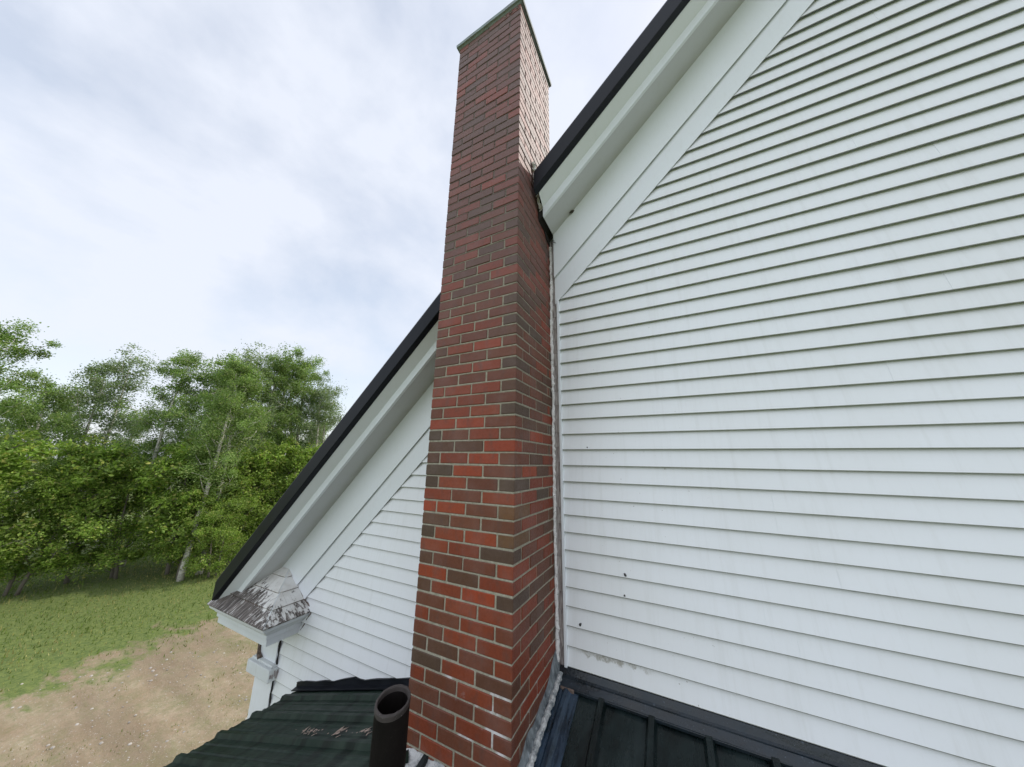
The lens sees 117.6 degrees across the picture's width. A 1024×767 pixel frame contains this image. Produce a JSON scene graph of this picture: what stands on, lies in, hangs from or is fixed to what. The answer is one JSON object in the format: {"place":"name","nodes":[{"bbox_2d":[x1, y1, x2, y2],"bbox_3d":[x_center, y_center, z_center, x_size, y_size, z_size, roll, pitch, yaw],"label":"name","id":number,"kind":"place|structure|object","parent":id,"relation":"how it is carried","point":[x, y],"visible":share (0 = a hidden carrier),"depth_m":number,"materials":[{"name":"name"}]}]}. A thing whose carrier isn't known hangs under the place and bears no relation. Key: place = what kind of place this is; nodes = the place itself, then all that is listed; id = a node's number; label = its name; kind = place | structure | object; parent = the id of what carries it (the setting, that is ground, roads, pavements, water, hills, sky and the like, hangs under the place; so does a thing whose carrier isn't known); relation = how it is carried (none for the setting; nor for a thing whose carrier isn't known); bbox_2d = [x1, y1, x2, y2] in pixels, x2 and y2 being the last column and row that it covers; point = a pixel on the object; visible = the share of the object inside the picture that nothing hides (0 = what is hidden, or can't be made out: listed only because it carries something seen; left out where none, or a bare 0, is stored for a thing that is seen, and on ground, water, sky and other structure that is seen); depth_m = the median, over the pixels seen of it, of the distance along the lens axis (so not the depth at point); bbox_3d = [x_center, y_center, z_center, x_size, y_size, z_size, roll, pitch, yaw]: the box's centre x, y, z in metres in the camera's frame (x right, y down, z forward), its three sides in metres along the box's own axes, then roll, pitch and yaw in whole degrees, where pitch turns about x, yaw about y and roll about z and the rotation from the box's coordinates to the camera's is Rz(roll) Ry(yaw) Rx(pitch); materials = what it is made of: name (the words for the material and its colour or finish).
{"place":"outdoors","nodes":[
{"label":"outdoors","id":0,"kind":"place"},
{"bbox_2d":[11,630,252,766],"bbox_3d":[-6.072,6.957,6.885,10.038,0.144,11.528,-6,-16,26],"label":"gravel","id":1,"kind":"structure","parent":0,"point":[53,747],"depth_m":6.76,"materials":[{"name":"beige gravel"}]},
{"bbox_2d":[0,458,301,766],"bbox_3d":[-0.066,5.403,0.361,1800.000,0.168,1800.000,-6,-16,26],"label":"ground","id":2,"kind":"structure","parent":0,"point":[153,705],"depth_m":7.51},
{"bbox_2d":[0,393,53,490],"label":"birch tree","id":3,"kind":"object","parent":2,"relation":"on","point":[25,426],"visible":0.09,"depth_m":16.01,"materials":[{"name":"green plant"}]},
{"bbox_2d":[0,427,59,565],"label":"young tree","id":4,"kind":"object","parent":2,"relation":"on","point":[11,461],"visible":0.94,"depth_m":11.75,"materials":[{"name":"green plant"}]},
{"bbox_2d":[0,316,62,444],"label":"birch tree","id":5,"kind":"object","parent":2,"relation":"on","point":[6,336],"visible":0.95,"depth_m":13.30,"materials":[{"name":"green plant"}]},
{"bbox_2d":[0,365,94,510],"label":"birch tree","id":6,"kind":"object","parent":2,"relation":"on","point":[47,389],"visible":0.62,"depth_m":14.31,"materials":[{"name":"green plant"}]},
{"bbox_2d":[0,458,126,596],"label":"young tree","id":7,"kind":"object","parent":2,"relation":"on","point":[41,538],"visible":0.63,"depth_m":12.18,"materials":[{"name":"green plant"}]},
{"bbox_2d":[31,399,103,507],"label":"birch tree","id":8,"kind":"object","parent":2,"relation":"on","point":[70,426],"visible":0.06,"depth_m":17.77,"materials":[{"name":"green plant"}]},
{"bbox_2d":[5,433,156,583],"bbox_3d":[-18.539,5.282,13.498,3.886,6.233,3.854,5,-15,-14],"label":"young tree","id":9,"kind":"object","parent":2,"relation":"on","point":[83,457],"visible":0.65,"depth_m":13.14,"materials":[{"name":"green plant"}]},
{"bbox_2d":[31,453,186,584],"bbox_3d":[-17.269,6.006,14.107,4.396,5.523,4.756,-3,-15,17],"label":"young tree","id":10,"kind":"object","parent":2,"relation":"on","point":[122,537],"visible":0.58,"depth_m":13.47,"materials":[{"name":"green plant"}]},
{"bbox_2d":[41,343,178,566],"bbox_3d":[-20.850,3.142,16.061,4.501,11.571,5.080,-13,-20,43],"label":"birch tree","id":11,"kind":"object","parent":2,"relation":"on","point":[97,386],"visible":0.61,"depth_m":16.36,"materials":[{"name":"green plant"}]},
{"bbox_2d":[82,410,152,545],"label":"birch tree","id":12,"kind":"object","parent":2,"relation":"on","point":[136,436],"visible":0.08,"depth_m":18.83,"materials":[{"name":"green plant"}]},
{"bbox_2d":[0,548,256,766],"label":"grass","id":13,"kind":"structure","parent":2,"relation":"on","point":[77,620],"depth_m":10.56,"materials":[{"name":"green plant"}]},
{"bbox_2d":[100,347,211,566],"bbox_3d":[-18.217,3.344,16.081,3.534,11.279,4.340,4,-15,-12],"label":"birch tree","id":14,"kind":"object","parent":2,"relation":"on","point":[188,361],"visible":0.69,"depth_m":16.51,"materials":[{"name":"green plant"}]},
{"bbox_2d":[130,408,202,547],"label":"birch tree","id":15,"kind":"object","parent":2,"relation":"on","point":[170,440],"visible":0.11,"depth_m":19.50,"materials":[{"name":"green plant"}]},
{"bbox_2d":[111,436,233,574],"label":"young tree","id":16,"kind":"object","parent":2,"relation":"on","point":[177,459],"visible":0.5,"depth_m":13.79,"materials":[{"name":"green plant"}]},
{"bbox_2d":[146,482,235,578],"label":"young tree","id":17,"kind":"object","parent":2,"relation":"on","point":[174,547],"visible":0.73,"depth_m":13.67,"materials":[{"name":"green plant"}]},
{"bbox_2d":[162,358,253,562],"bbox_3d":[-16.517,3.654,16.748,4.453,11.052,4.097,-2,-14,10],"label":"birch tree","id":18,"kind":"object","parent":2,"relation":"on","point":[206,379],"visible":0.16,"depth_m":16.71,"materials":[{"name":"green plant"}]},
{"bbox_2d":[149,462,276,566],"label":"young tree","id":19,"kind":"object","parent":2,"relation":"on","point":[248,484],"visible":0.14,"depth_m":15.67,"materials":[{"name":"green plant"}]},
{"bbox_2d":[163,349,274,581],"bbox_3d":[-14.017,3.534,15.069,4.057,10.543,3.304,6,-15,-20],"label":"birch tree","id":20,"kind":"object","parent":2,"relation":"on","point":[227,373],"visible":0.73,"depth_m":14.76,"materials":[{"name":"green plant"}]},
{"bbox_2d":[182,495,263,579],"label":"young tree","id":21,"kind":"object","parent":2,"relation":"on","point":[221,530],"visible":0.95,"depth_m":13.84,"materials":[{"name":"green plant"}]},
{"bbox_2d":[164,342,290,555],"bbox_3d":[-15.758,3.045,17.088,5.455,12.423,4.832,-1,-14,6],"label":"birch tree","id":22,"kind":"object","parent":2,"relation":"on","point":[258,357],"visible":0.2,"depth_m":18.35,"materials":[{"name":"green plant"}]},
{"bbox_2d":[180,353,275,574],"bbox_3d":[-14.387,3.758,15.403,4.131,10.254,3.801,-4,-15,18],"label":"birch tree","id":23,"kind":"object","parent":2,"relation":"on","point":[204,433],"visible":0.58,"depth_m":15.39,"materials":[{"name":"green plant"}]},
{"bbox_2d":[193,439,286,565],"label":"young tree","id":24,"kind":"object","parent":2,"relation":"on","point":[252,459],"visible":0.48,"depth_m":16.15,"materials":[{"name":"green plant"}]},
{"bbox_2d":[239,409,285,530],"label":"birch tree","id":25,"kind":"object","parent":2,"relation":"on","point":[266,439],"visible":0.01,"depth_m":24.23,"materials":[{"name":"green plant"}]},
{"bbox_2d":[221,449,306,552],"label":"young tree","id":26,"kind":"object","parent":2,"relation":"on","point":[281,465],"visible":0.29,"depth_m":16.60,"materials":[{"name":"green plant"}]},
{"bbox_2d":[237,351,302,485],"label":"birch tree","id":27,"kind":"object","parent":2,"relation":"on","point":[279,368],"visible":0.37,"depth_m":19.61,"materials":[{"name":"green plant"}]},
{"bbox_2d":[246,341,320,488],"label":"birch tree","id":28,"kind":"object","parent":2,"relation":"on","point":[287,360],"visible":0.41,"depth_m":19.95,"materials":[{"name":"green plant"}]},
{"bbox_2d":[250,436,322,526],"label":"young tree","id":29,"kind":"object","parent":2,"relation":"on","point":[294,453],"visible":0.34,"depth_m":17.73,"materials":[{"name":"green plant"}]},
{"bbox_2d":[263,459,309,500],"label":"young tree","id":30,"kind":"object","parent":2,"relation":"on","point":[284,486],"visible":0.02,"depth_m":17.15,"materials":[{"name":"green plant"}]},
{"bbox_2d":[272,403,304,482],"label":"birch tree","id":31,"kind":"object","parent":2,"relation":"on","point":[292,429],"visible":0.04,"depth_m":25.20,"materials":[{"name":"green plant"}]},
{"bbox_2d":[271,354,342,449],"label":"birch tree","id":32,"kind":"object","parent":2,"relation":"on","point":[313,376],"visible":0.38,"depth_m":20.94,"materials":[{"name":"green plant"}]},
{"bbox_2d":[301,420,335,448],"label":"birch tree","id":33,"kind":"object","parent":2,"relation":"on","point":[321,436],"visible":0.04,"depth_m":26.12,"materials":[{"name":"green plant"}]},
{"bbox_2d":[291,373,347,469],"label":"birch tree","id":34,"kind":"object","parent":2,"relation":"on","point":[325,405],"visible":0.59,"depth_m":20.74,"materials":[{"name":"green plant"}]},
{"bbox_2d":[0,0,666,457],"label":"sky","id":35,"kind":"structure","parent":0,"point":[210,177],"materials":[{"name":"white"}]},
{"bbox_2d":[163,0,1023,766],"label":"house","id":36,"kind":"structure","parent":0,"point":[787,246],"depth_m":1.71,"materials":[{"name":"white paint"}]},
{"bbox_2d":[302,727,322,735],"bbox_3d":[-1.302,2.210,1.976,0.238,0.070,0.073,-8,-17,32],"label":"dry debris","id":37,"kind":"object","parent":36,"relation":"on","point":[310,731],"visible":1,"depth_m":1.96,"materials":[{"name":"brown plant"}]},
{"bbox_2d":[327,727,352,736],"bbox_3d":[-1.026,2.094,1.863,0.182,0.058,0.089,-12,-19,41],"label":"dry debris","id":38,"kind":"object","parent":36,"relation":"on","point":[341,729],"visible":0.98,"depth_m":1.88,"materials":[{"name":"brown plant"}]},
{"bbox_2d":[369,684,410,766],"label":"vent pipe","id":39,"kind":"object","parent":36,"relation":"on","point":[390,728],"visible":1,"depth_m":1.25,"materials":[{"name":"black metal"}]},
{"bbox_2d":[405,0,562,766],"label":"chimney","id":40,"kind":"object","parent":36,"relation":"on","point":[486,674],"visible":0.96,"depth_m":1.82,"materials":[{"name":"brick"}]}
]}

